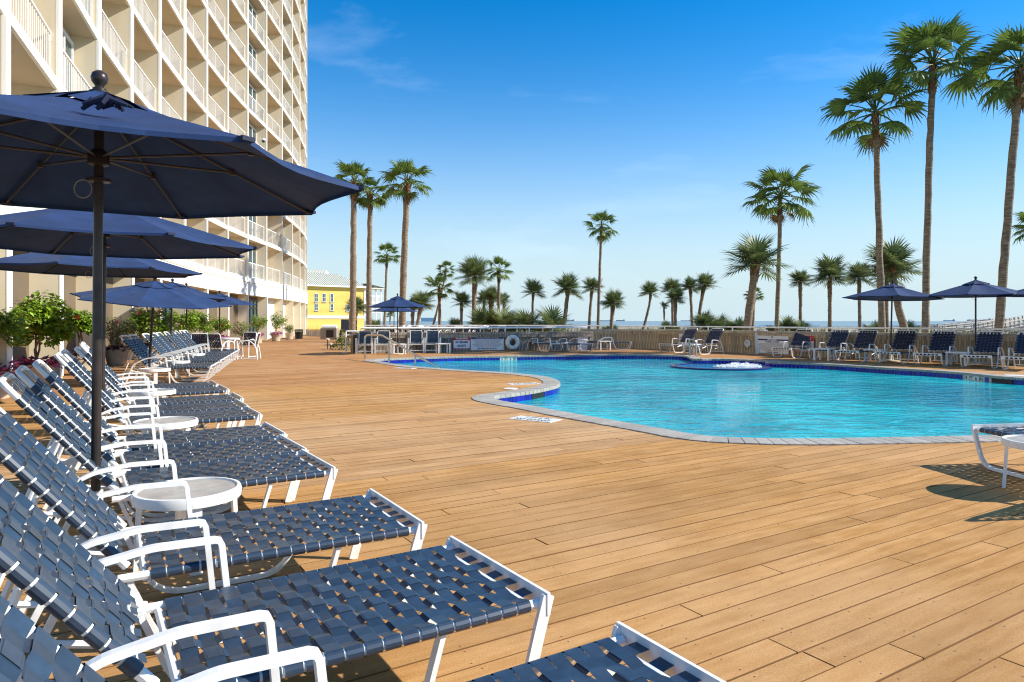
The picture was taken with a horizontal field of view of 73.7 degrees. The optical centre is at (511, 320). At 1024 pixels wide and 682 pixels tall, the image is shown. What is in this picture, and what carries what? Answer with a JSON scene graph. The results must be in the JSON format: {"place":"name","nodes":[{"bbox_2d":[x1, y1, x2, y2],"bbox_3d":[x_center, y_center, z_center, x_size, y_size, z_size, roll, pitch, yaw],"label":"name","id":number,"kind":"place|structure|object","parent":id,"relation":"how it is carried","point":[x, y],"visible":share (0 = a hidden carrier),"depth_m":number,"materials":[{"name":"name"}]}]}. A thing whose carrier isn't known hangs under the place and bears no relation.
{"place":"outdoors","nodes":[
{"label":"outdoors","id":0,"kind":"place"},
{"bbox_2d":[320,325,338,338],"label":"grill","id":1,"kind":"object","parent":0,"point":[330,331],"visible":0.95,"depth_m":46.70,"materials":[{"name":"silver"}]},
{"bbox_2d":[0,335,1023,681],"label":"pool deck","id":2,"kind":"structure","parent":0,"point":[810,563],"depth_m":4.26,"materials":[{"name":"brown"}]},
{"bbox_2d":[0,305,39,398],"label":"potted hibiscus","id":3,"kind":"object","parent":2,"relation":"on","point":[12,318],"visible":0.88,"depth_m":11.18,"materials":[{"name":"green plant"}]},
{"bbox_2d":[13,290,78,386],"bbox_3d":[-8.973,0.337,13.022,1.220,1.866,1.197,0,0,0],"label":"potted hibiscus","id":4,"kind":"object","parent":2,"relation":"on","point":[54,325],"visible":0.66,"depth_m":12.86,"materials":[{"name":"green plant"}]},
{"bbox_2d":[64,306,91,375],"bbox_3d":[-10.170,0.457,16.039,0.984,1.626,0.940,0,0,0],"label":"potted hibiscus","id":5,"kind":"object","parent":2,"relation":"on","point":[82,320],"visible":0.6,"depth_m":15.92,"materials":[{"name":"plant"}]},
{"bbox_2d":[0,252,202,406],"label":"umbrella","id":6,"kind":"object","parent":2,"relation":"on","point":[42,263],"visible":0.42,"depth_m":10.21,"materials":[{"name":"blue fabric"}]},
{"bbox_2d":[105,315,139,364],"bbox_3d":[-11.407,0.527,19.801,1.101,1.486,1.017,0,0,0],"label":"potted hibiscus","id":7,"kind":"object","parent":2,"relation":"on","point":[115,354],"visible":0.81,"depth_m":19.67,"materials":[{"name":"plant"}]},
{"bbox_2d":[0,209,257,454],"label":"umbrella","id":8,"kind":"object","parent":2,"relation":"on","point":[56,232],"visible":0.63,"depth_m":6.86,"materials":[{"name":"fabric"}]},
{"bbox_2d":[80,342,218,411],"bbox_3d":[-5.170,0.781,9.795,1.720,0.990,0.763,0,0,-31],"label":"lounger","id":9,"kind":"object","parent":2,"relation":"on","point":[210,383],"visible":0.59,"depth_m":9.83,"materials":[{"name":"blue plastic"}]},
{"bbox_2d":[70,278,231,383],"bbox_3d":[-7.231,0.200,13.769,2.746,2.220,2.723,0,0,-40],"label":"umbrella","id":10,"kind":"object","parent":2,"relation":"on","point":[154,293],"visible":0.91,"depth_m":13.24,"materials":[{"name":"fabric"}]},
{"bbox_2d":[125,307,178,358],"bbox_3d":[-11.871,0.278,22.595,1.445,1.983,1.626,0,0,0],"label":"potted hibiscus","id":11,"kind":"object","parent":2,"relation":"on","point":[143,319],"visible":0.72,"depth_m":22.37,"materials":[{"name":"plant"}]},
{"bbox_2d":[130,388,175,421],"bbox_3d":[-4.598,1.077,8.750,0.532,0.387,0.532,0,0,-24],"label":"side table","id":12,"kind":"object","parent":2,"relation":"on","point":[163,392],"visible":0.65,"depth_m":8.60,"materials":[{"name":"plastic"}]},
{"bbox_2d":[79,343,229,416],"bbox_3d":[-4.704,0.781,9.035,1.720,0.990,0.763,0,0,-32],"label":"lounger","id":13,"kind":"object","parent":2,"relation":"on","point":[217,390],"visible":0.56,"depth_m":9.01,"materials":[{"name":"blue plastic"}]},
{"bbox_2d":[139,367,170,387],"bbox_3d":[-6.663,1.077,12.750,0.532,0.387,0.532,0,0,4],"label":"side table","id":14,"kind":"object","parent":2,"relation":"on","point":[156,370],"visible":0.99,"depth_m":12.57,"materials":[{"name":"plastic"}]},
{"bbox_2d":[61,349,249,443],"bbox_3d":[-3.751,0.781,7.250,1.720,0.990,0.763,0,0,-31],"label":"lounger","id":15,"kind":"object","parent":2,"relation":"on","point":[106,393],"visible":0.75,"depth_m":7.27,"materials":[{"name":"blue plastic"}]},
{"bbox_2d":[54,352,262,460],"bbox_3d":[-3.367,0.781,6.577,1.720,0.990,0.763,0,0,-32],"label":"lounger","id":16,"kind":"object","parent":2,"relation":"on","point":[247,413],"visible":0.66,"depth_m":6.58,"materials":[{"name":"blue plastic"}]},
{"bbox_2d":[74,346,243,432],"bbox_3d":[-4.105,0.781,8.006,1.720,0.990,0.763,0,0,-31],"label":"lounger","id":17,"kind":"object","parent":2,"relation":"on","point":[114,386],"visible":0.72,"depth_m":7.98,"materials":[{"name":"blue plastic"}]},
{"bbox_2d":[32,359,287,471],"bbox_3d":[-2.739,0.781,5.412,1.720,0.990,0.763,0,0,-32],"label":"lounger","id":18,"kind":"object","parent":2,"relation":"on","point":[59,384],"visible":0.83,"depth_m":5.39,"materials":[{"name":"blue plastic"}]},
{"bbox_2d":[15,365,308,518],"bbox_3d":[-2.366,0.781,4.728,1.720,0.990,0.763,0,0,-33],"label":"lounger","id":19,"kind":"object","parent":2,"relation":"on","point":[80,426],"visible":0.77,"depth_m":4.66,"materials":[{"name":"fabric"}]},
{"bbox_2d":[132,416,198,467],"bbox_3d":[-3.093,1.077,6.100,0.532,0.387,0.532,0,0,-39],"label":"side table","id":20,"kind":"object","parent":2,"relation":"on","point":[185,423],"visible":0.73,"depth_m":6.02,"materials":[{"name":"plastic"}]},
{"bbox_2d":[119,335,215,384],"bbox_3d":[-7.033,0.780,14.014,1.720,0.987,0.731,0,0,-16],"label":"lounger","id":21,"kind":"object","parent":2,"relation":"on","point":[137,351],"visible":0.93,"depth_m":13.87,"materials":[{"name":"blue plastic"}]},
{"bbox_2d":[0,372,337,557],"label":"lounger","id":22,"kind":"object","parent":2,"relation":"on","point":[315,466],"visible":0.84,"depth_m":4.08,"materials":[{"name":"blue plastic"}]},
{"bbox_2d":[128,334,219,379],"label":"lounger","id":23,"kind":"object","parent":2,"relation":"on","point":[139,343],"visible":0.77,"depth_m":14.69,"materials":[{"name":"blue plastic"}]},
{"bbox_2d":[0,70,363,570],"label":"umbrella","id":24,"kind":"object","parent":2,"relation":"on","point":[98,150],"visible":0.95,"depth_m":4.10,"materials":[{"name":"fabric"}]},
{"bbox_2d":[142,333,224,375],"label":"lounger","id":25,"kind":"object","parent":2,"relation":"on","point":[157,347],"visible":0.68,"depth_m":15.98,"materials":[{"name":"blue plastic"}]},
{"bbox_2d":[167,309,200,349],"bbox_3d":[-12.540,0.394,26.000,1.048,1.753,1.289,0,0,35],"label":"potted hibiscus","id":26,"kind":"object","parent":2,"relation":"on","point":[191,320],"visible":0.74,"depth_m":25.92,"materials":[{"name":"green plant"}]},
{"bbox_2d":[131,477,241,575],"bbox_3d":[-1.718,1.077,3.620,0.532,0.387,0.532,0,0,0],"label":"side table","id":27,"kind":"object","parent":2,"relation":"on","point":[205,492],"visible":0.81,"depth_m":3.50,"materials":[{"name":"plastic"}]},
{"bbox_2d":[149,333,227,371],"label":"lounger","id":28,"kind":"object","parent":2,"relation":"on","point":[161,343],"visible":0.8,"depth_m":17.00,"materials":[{"name":"blue plastic"}]},
{"bbox_2d":[156,332,230,369],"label":"lounger","id":29,"kind":"object","parent":2,"relation":"on","point":[168,343],"visible":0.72,"depth_m":17.73,"materials":[{"name":"blue plastic"}]},
{"bbox_2d":[165,278,226,359],"bbox_3d":[-9.464,0.049,19.002,2.743,2.474,2.740,0,0,17],"label":"umbrella","id":30,"kind":"object","parent":2,"relation":"on","point":[193,291],"visible":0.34,"depth_m":18.94,"materials":[{"name":"blue fabric"}]},
{"bbox_2d":[192,310,215,350],"bbox_3d":[-13.315,0.408,29.335,1.102,1.723,1.236,0,0,0],"label":"potted hibiscus","id":31,"kind":"object","parent":2,"relation":"on","point":[205,325],"visible":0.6,"depth_m":29.13,"materials":[{"name":"green plant"}]},
{"bbox_2d":[0,407,427,647],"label":"lounger","id":32,"kind":"object","parent":2,"relation":"on","point":[393,516],"visible":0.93,"depth_m":2.90,"materials":[{"name":"blue plastic"}]},
{"bbox_2d":[211,316,231,346],"bbox_3d":[-13.821,0.515,32.539,0.983,1.510,1.010,0,0,35],"label":"potted hibiscus","id":33,"kind":"object","parent":2,"relation":"on","point":[224,324],"visible":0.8,"depth_m":32.35,"materials":[{"name":"plant"}]},
{"bbox_2d":[207,333,235,359],"bbox_3d":[-9.316,0.830,21.857,0.595,0.886,0.664,0,0,20],"label":"dining chair","id":34,"kind":"object","parent":2,"relation":"on","point":[213,343],"visible":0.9,"depth_m":21.62,"materials":[{"name":"plastic"}]},
{"bbox_2d":[214,290,255,348],"bbox_3d":[-11.878,0.019,27.734,2.663,2.523,2.662,0,0,-29],"label":"umbrella","id":35,"kind":"object","parent":2,"relation":"on","point":[234,301],"visible":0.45,"depth_m":27.56,"materials":[{"name":"fabric"}]},
{"bbox_2d":[0,474,553,681],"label":"lounger","id":36,"kind":"object","parent":2,"relation":"on","point":[127,656],"visible":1,"depth_m":2.11,"materials":[{"name":"blue plastic"}]},
{"bbox_2d":[269,311,287,340],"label":"potted hibiscus","id":37,"kind":"object","parent":2,"relation":"on","point":[276,336],"visible":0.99,"depth_m":42.82,"materials":[{"name":"plant"}]},
{"bbox_2d":[0,595,725,681],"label":"lounger","id":38,"kind":"object","parent":2,"relation":"on","point":[644,658],"visible":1,"depth_m":1.76,"materials":[{"name":"blue plastic"}]},
{"bbox_2d":[355,331,373,353],"bbox_3d":[-5.760,0.826,26.672,0.660,0.896,0.654,0,0,-8],"label":"strap chair","id":39,"kind":"object","parent":2,"relation":"on","point":[361,341],"visible":0.88,"depth_m":26.89,"materials":[{"name":"white plastic"}]},
{"bbox_2d":[368,293,426,353],"bbox_3d":[-4.392,0.106,26.200,2.130,2.330,2.130,0,0,-25],"label":"umbrella","id":40,"kind":"object","parent":2,"relation":"on","point":[397,301],"visible":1,"depth_m":25.90,"materials":[{"name":"fabric"}]},
{"bbox_2d":[364,334,440,367],"bbox_3d":[-3.492,1.054,21.005,0.538,1.232,4.825,0,0,-35],"label":"handrail","id":41,"kind":"object","parent":2,"relation":"on","point":[409,351],"visible":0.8,"depth_m":20.98,"materials":[{"name":"silver metal"}]},
{"bbox_2d":[408,330,423,352],"bbox_3d":[-3.841,0.826,27.334,0.660,0.896,0.655,0,0,-8],"label":"strap chair","id":42,"kind":"object","parent":2,"relation":"on","point":[416,338],"visible":0.98,"depth_m":27.58,"materials":[{"name":"white plastic"}]},
{"bbox_2d":[424,330,440,352],"bbox_3d":[-3.200,0.826,27.555,0.660,0.896,0.654,0,0,-8],"label":"strap chair","id":43,"kind":"object","parent":2,"relation":"on","point":[432,339],"visible":0.89,"depth_m":27.80,"materials":[{"name":"white plastic"}]},
{"bbox_2d":[351,331,592,352],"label":"boundary wall","id":44,"kind":"structure","parent":2,"relation":"on","point":[523,337],"depth_m":28.82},
{"bbox_2d":[361,326,587,332],"bbox_3d":[-1.346,0.356,28.961,9.970,0.227,0.084,0,0,-19],"label":"bar rail","id":45,"kind":"object","parent":44,"relation":"on","point":[454,328],"visible":0.89,"depth_m":28.78,"materials":[{"name":"metal"}]},
{"bbox_2d":[471,335,503,349],"bbox_3d":[-1.038,0.904,28.763,1.466,0.649,0.019,0,0,-19],"label":"sign","id":46,"kind":"object","parent":44,"relation":"attached to","point":[487,343],"visible":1,"depth_m":28.76,"materials":[{"name":"grey"}]},
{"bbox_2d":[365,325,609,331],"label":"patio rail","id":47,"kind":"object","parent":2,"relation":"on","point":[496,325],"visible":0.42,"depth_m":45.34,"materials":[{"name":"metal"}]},
{"bbox_2d":[659,328,697,352],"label":"lounger","id":48,"kind":"object","parent":2,"relation":"on","point":[684,338],"visible":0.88,"depth_m":28.18,"materials":[{"name":"plastic"}]},
{"bbox_2d":[364,354,1023,445],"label":"pool coping","id":49,"kind":"object","parent":2,"relation":"on","point":[548,383],"visible":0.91,"depth_m":9.38,"materials":[{"name":"grey stone"}]},
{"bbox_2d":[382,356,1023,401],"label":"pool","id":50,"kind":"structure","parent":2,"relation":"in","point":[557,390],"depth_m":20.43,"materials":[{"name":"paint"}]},
{"bbox_2d":[394,359,1023,438],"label":"pool water","id":51,"kind":"structure","parent":50,"relation":"in","point":[782,402],"depth_m":12.30,"materials":[{"name":"liquid"}]},
{"bbox_2d":[669,362,771,370],"bbox_3d":[6.360,1.678,20.900,3.000,0.785,3.000,0,0,0],"label":"hot tub","id":52,"kind":"object","parent":50,"relation":"in","point":[736,366],"visible":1,"depth_m":20.47,"materials":[{"name":"liquid"}]},
{"bbox_2d":[683,328,724,354],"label":"lounger","id":53,"kind":"object","parent":2,"relation":"on","point":[712,340],"visible":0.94,"depth_m":26.57,"materials":[{"name":"fabric"}]},
{"bbox_2d":[771,329,812,357],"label":"lounger","id":54,"kind":"object","parent":2,"relation":"on","point":[796,339],"visible":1,"depth_m":24.21,"materials":[{"name":"fabric"}]},
{"bbox_2d":[580,329,1023,363],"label":"boundary wall","id":55,"kind":"structure","parent":2,"relation":"on","point":[732,341],"depth_m":25.32,"materials":[{"name":"beige concrete"}]},
{"bbox_2d":[757,335,788,353],"bbox_3d":[9.752,0.885,25.585,0.019,0.677,1.503,0,0,-28],"label":"sign","id":56,"kind":"object","parent":55,"relation":"attached to","point":[767,343],"visible":0.94,"depth_m":25.57,"materials":[{"name":"grey"}]},
{"bbox_2d":[618,326,1023,332],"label":"boundary rail","id":57,"kind":"object","parent":55,"relation":"on","point":[857,328],"visible":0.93,"depth_m":23.37,"materials":[{"name":"metal"}]},
{"bbox_2d":[808,329,851,359],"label":"lounger","id":58,"kind":"object","parent":2,"relation":"on","point":[832,339],"visible":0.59,"depth_m":23.00,"materials":[{"name":"fabric"}]},
{"bbox_2d":[835,330,878,361],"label":"lounger","id":59,"kind":"object","parent":2,"relation":"on","point":[869,338],"visible":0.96,"depth_m":21.96,"materials":[{"name":"plastic"}]},
{"bbox_2d":[842,280,944,361],"bbox_3d":[12.041,-0.007,21.630,2.662,2.577,2.663,0,0,0],"label":"umbrella","id":60,"kind":"object","parent":2,"relation":"on","point":[891,292],"visible":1,"depth_m":21.49,"materials":[{"name":"fabric"}]},
{"bbox_2d":[874,330,918,363],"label":"lounger","id":61,"kind":"object","parent":2,"relation":"on","point":[898,344],"visible":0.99,"depth_m":21.09,"materials":[{"name":"fabric"}]},
{"bbox_2d":[913,330,957,365],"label":"lounger","id":62,"kind":"object","parent":2,"relation":"on","point":[940,340],"visible":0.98,"depth_m":20.23,"materials":[{"name":"fabric"}]},
{"bbox_2d":[924,276,1023,363],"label":"umbrella","id":63,"kind":"object","parent":2,"relation":"on","point":[975,288],"visible":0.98,"depth_m":20.08,"materials":[{"name":"fabric"}]},
{"bbox_2d":[960,331,1004,368],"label":"lounger","id":64,"kind":"object","parent":2,"relation":"on","point":[990,338],"visible":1,"depth_m":19.14,"materials":[{"name":"plastic"}]},
{"bbox_2d":[971,423,1023,478],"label":"lounger","id":65,"kind":"object","parent":2,"relation":"on","point":[1001,430],"visible":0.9,"depth_m":5.92,"materials":[{"name":"blue plastic"}]},
{"bbox_2d":[1001,435,1023,487],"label":"side table","id":66,"kind":"object","parent":2,"relation":"on","point":[1013,441],"visible":1,"depth_m":5.18,"materials":[{"name":"plastic"}]},
{"bbox_2d":[1001,331,1023,369],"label":"lounger","id":67,"kind":"object","parent":2,"relation":"on","point":[1020,344],"visible":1,"depth_m":18.36,"materials":[{"name":"plastic"}]},
{"bbox_2d":[305,325,1021,334],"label":"dune grass","id":68,"kind":"structure","parent":0,"point":[1012,332],"depth_m":91.08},
{"bbox_2d":[307,0,1023,320],"label":"sky","id":69,"kind":"structure","parent":0,"point":[529,118],"materials":[{"name":"blue"}]},
{"bbox_2d":[344,327,1022,334],"bbox_3d":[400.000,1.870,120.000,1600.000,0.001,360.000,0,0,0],"label":"ground","id":70,"kind":"structure","parent":0,"point":[755,329],"depth_m":149.72,"materials":[{"name":"sand"}]},
{"bbox_2d":[0,0,307,387],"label":"hotel tower","id":71,"kind":"structure","parent":70,"relation":"on","point":[237,67],"depth_m":33.73,"materials":[{"name":"beige paint"}]},
{"bbox_2d":[62,27,73,91],"bbox_3d":[-11.522,-6.370,17.527,0.085,2.180,1.720,0,0,-20],"label":"sliding door","id":72,"kind":"structure","parent":71,"relation":"in","point":[67,44],"depth_m":17.96,"materials":[{"name":"white glass"}]},
{"bbox_2d":[307,272,384,332],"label":"yellow house","id":73,"kind":"structure","parent":70,"relation":"on","point":[328,295],"depth_m":104.61,"materials":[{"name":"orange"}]},
{"bbox_2d":[332,159,374,337],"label":"palm tree","id":74,"kind":"object","parent":70,"relation":"on","point":[354,169],"visible":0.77,"depth_m":49.81,"materials":[{"name":"green plant"}]},
{"bbox_2d":[346,177,392,331],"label":"palm tree","id":75,"kind":"object","parent":70,"relation":"on","point":[368,203],"visible":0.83,"depth_m":50.84,"materials":[{"name":"green plant"}]},
{"bbox_2d":[372,241,400,330],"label":"palm tree","id":76,"kind":"object","parent":70,"relation":"on","point":[388,247],"visible":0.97,"depth_m":65.91,"materials":[{"name":"green plant"}]},
{"bbox_2d":[378,158,434,331],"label":"palm tree","id":77,"kind":"object","parent":70,"relation":"on","point":[405,193],"visible":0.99,"depth_m":41.83,"materials":[{"name":"green plant"}]},
{"bbox_2d":[410,289,438,324],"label":"palm tree","id":78,"kind":"object","parent":70,"relation":"on","point":[421,298],"visible":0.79,"depth_m":49.86,"materials":[{"name":"green plant"}]},
{"bbox_2d":[422,274,455,331],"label":"palm tree","id":79,"kind":"object","parent":70,"relation":"on","point":[436,283],"visible":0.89,"depth_m":54.88,"materials":[{"name":"green plant"}]},
{"bbox_2d":[449,290,471,324],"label":"palm tree","id":80,"kind":"object","parent":70,"relation":"on","point":[462,298],"visible":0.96,"depth_m":53.85,"materials":[{"name":"green plant"}]},
{"bbox_2d":[450,254,493,324],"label":"palm tree","id":81,"kind":"object","parent":70,"relation":"on","point":[473,268],"visible":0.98,"depth_m":51.66,"materials":[{"name":"green plant"}]},
{"bbox_2d":[479,282,506,331],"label":"palm tree","id":82,"kind":"object","parent":70,"relation":"on","point":[490,295],"visible":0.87,"depth_m":55.74,"materials":[{"name":"green plant"}]},
{"bbox_2d":[486,256,514,330],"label":"palm tree","id":83,"kind":"object","parent":70,"relation":"on","point":[497,273],"visible":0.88,"depth_m":53.85,"materials":[{"name":"green plant"}]},
{"bbox_2d":[465,301,571,331],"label":"palmetto shrub","id":84,"kind":"object","parent":70,"relation":"on","point":[485,316],"visible":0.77,"depth_m":49.47,"materials":[{"name":"green plant"}]},
{"bbox_2d":[521,277,545,313],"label":"palm tree","id":85,"kind":"object","parent":70,"relation":"on","point":[532,285],"visible":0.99,"depth_m":61.85,"materials":[{"name":"green plant"}]},
{"bbox_2d":[550,272,585,329],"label":"palm tree","id":86,"kind":"object","parent":70,"relation":"on","point":[567,283],"visible":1,"depth_m":61.77,"materials":[{"name":"green plant"}]},
{"bbox_2d":[582,275,604,328],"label":"palm tree","id":87,"kind":"object","parent":70,"relation":"on","point":[590,283],"visible":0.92,"depth_m":65.87,"materials":[{"name":"green plant"}]},
{"bbox_2d":[583,209,618,328],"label":"palm tree","id":88,"kind":"object","parent":70,"relation":"on","point":[601,229],"visible":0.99,"depth_m":61.89,"materials":[{"name":"green plant"}]},
{"bbox_2d":[598,287,626,328],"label":"palm tree","id":89,"kind":"object","parent":70,"relation":"on","point":[613,297],"visible":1,"depth_m":55.78,"materials":[{"name":"green plant"}]},
{"bbox_2d":[639,280,659,328],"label":"palm tree","id":90,"kind":"object","parent":70,"relation":"on","point":[649,288],"visible":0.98,"depth_m":65.88,"materials":[{"name":"green plant"}]},
{"bbox_2d":[659,278,682,324],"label":"palm tree","id":91,"kind":"object","parent":70,"relation":"on","point":[669,284],"visible":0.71,"depth_m":67.88,"materials":[{"name":"green plant"}]},
{"bbox_2d":[664,287,689,324],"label":"palm tree","id":92,"kind":"object","parent":70,"relation":"on","point":[676,295],"visible":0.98,"depth_m":59.79,"materials":[{"name":"green plant"}]},
{"bbox_2d":[680,274,697,329],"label":"palm tree","id":93,"kind":"object","parent":70,"relation":"on","point":[688,283],"visible":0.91,"depth_m":63.88,"materials":[{"name":"green plant"}]},
{"bbox_2d":[690,272,717,329],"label":"palm tree","id":94,"kind":"object","parent":70,"relation":"on","point":[704,281],"visible":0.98,"depth_m":59.87,"materials":[{"name":"green plant"}]},
{"bbox_2d":[688,310,755,330],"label":"palmetto shrub","id":95,"kind":"object","parent":70,"relation":"on","point":[705,319],"visible":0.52,"depth_m":47.72,"materials":[{"name":"green plant"}]},
{"bbox_2d":[718,231,795,330],"bbox_3d":[12.113,-1.385,33.858,3.662,6.573,3.689,0,0,0],"label":"palm tree","id":96,"kind":"object","parent":70,"relation":"on","point":[754,253],"visible":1,"depth_m":33.82,"materials":[{"name":"green plant"}]},
{"bbox_2d":[739,163,821,330],"bbox_3d":[15.056,-3.512,37.951,4.584,10.771,4.464,0,0,0],"label":"palm tree","id":97,"kind":"object","parent":70,"relation":"on","point":[785,179],"visible":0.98,"depth_m":37.88,"materials":[{"name":"green plant"}]},
{"bbox_2d":[774,314,811,330],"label":"palmetto shrub","id":98,"kind":"object","parent":70,"relation":"on","point":[787,321],"visible":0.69,"depth_m":45.74,"materials":[{"name":"green plant"}]},
{"bbox_2d":[787,269,812,322],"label":"palm tree","id":99,"kind":"object","parent":70,"relation":"on","point":[799,277],"visible":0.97,"depth_m":55.88,"materials":[{"name":"green plant"}]},
{"bbox_2d":[803,253,854,331],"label":"palm tree","id":100,"kind":"object","parent":70,"relation":"on","point":[831,267],"visible":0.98,"depth_m":43.73,"materials":[{"name":"green plant"}]},
{"bbox_2d":[839,260,876,331],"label":"palm tree","id":101,"kind":"object","parent":70,"relation":"on","point":[856,274],"visible":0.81,"depth_m":49.87,"materials":[{"name":"green plant"}]},
{"bbox_2d":[818,61,931,331],"bbox_3d":[15.529,-4.451,29.171,4.527,12.647,4.521,0,0,34],"label":"palm tree","id":102,"kind":"object","parent":70,"relation":"on","point":[865,87],"visible":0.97,"depth_m":28.88,"materials":[{"name":"green plant"}]},
{"bbox_2d":[856,236,930,332],"bbox_3d":[19.049,-1.228,34.079,3.539,6.304,3.558,0,0,0],"label":"palm tree","id":103,"kind":"object","parent":70,"relation":"on","point":[895,262],"visible":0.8,"depth_m":33.73,"materials":[{"name":"green plant"}]},
{"bbox_2d":[878,9,987,332],"bbox_3d":[17.231,-5.304,27.971,4.452,14.360,4.395,0,0,0],"label":"palm tree","id":104,"kind":"object","parent":70,"relation":"on","point":[929,37],"visible":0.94,"depth_m":27.88,"materials":[{"name":"green plant"}]},
{"bbox_2d":[896,315,1023,333],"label":"boardwalk","id":105,"kind":"structure","parent":70,"relation":"on","point":[983,324],"depth_m":80.00,"materials":[{"name":"wood"}]},
{"bbox_2d":[945,22,1023,333],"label":"palm tree","id":106,"kind":"object","parent":70,"relation":"on","point":[1011,96],"visible":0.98,"depth_m":26.39,"materials":[{"name":"green plant"}]},
{"bbox_2d":[364,321,1021,326],"bbox_3d":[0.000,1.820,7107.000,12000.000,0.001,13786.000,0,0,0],"label":"sea","id":107,"kind":"structure","parent":0,"point":[756,323],"depth_m":491.73,"materials":[{"name":"liquid"}]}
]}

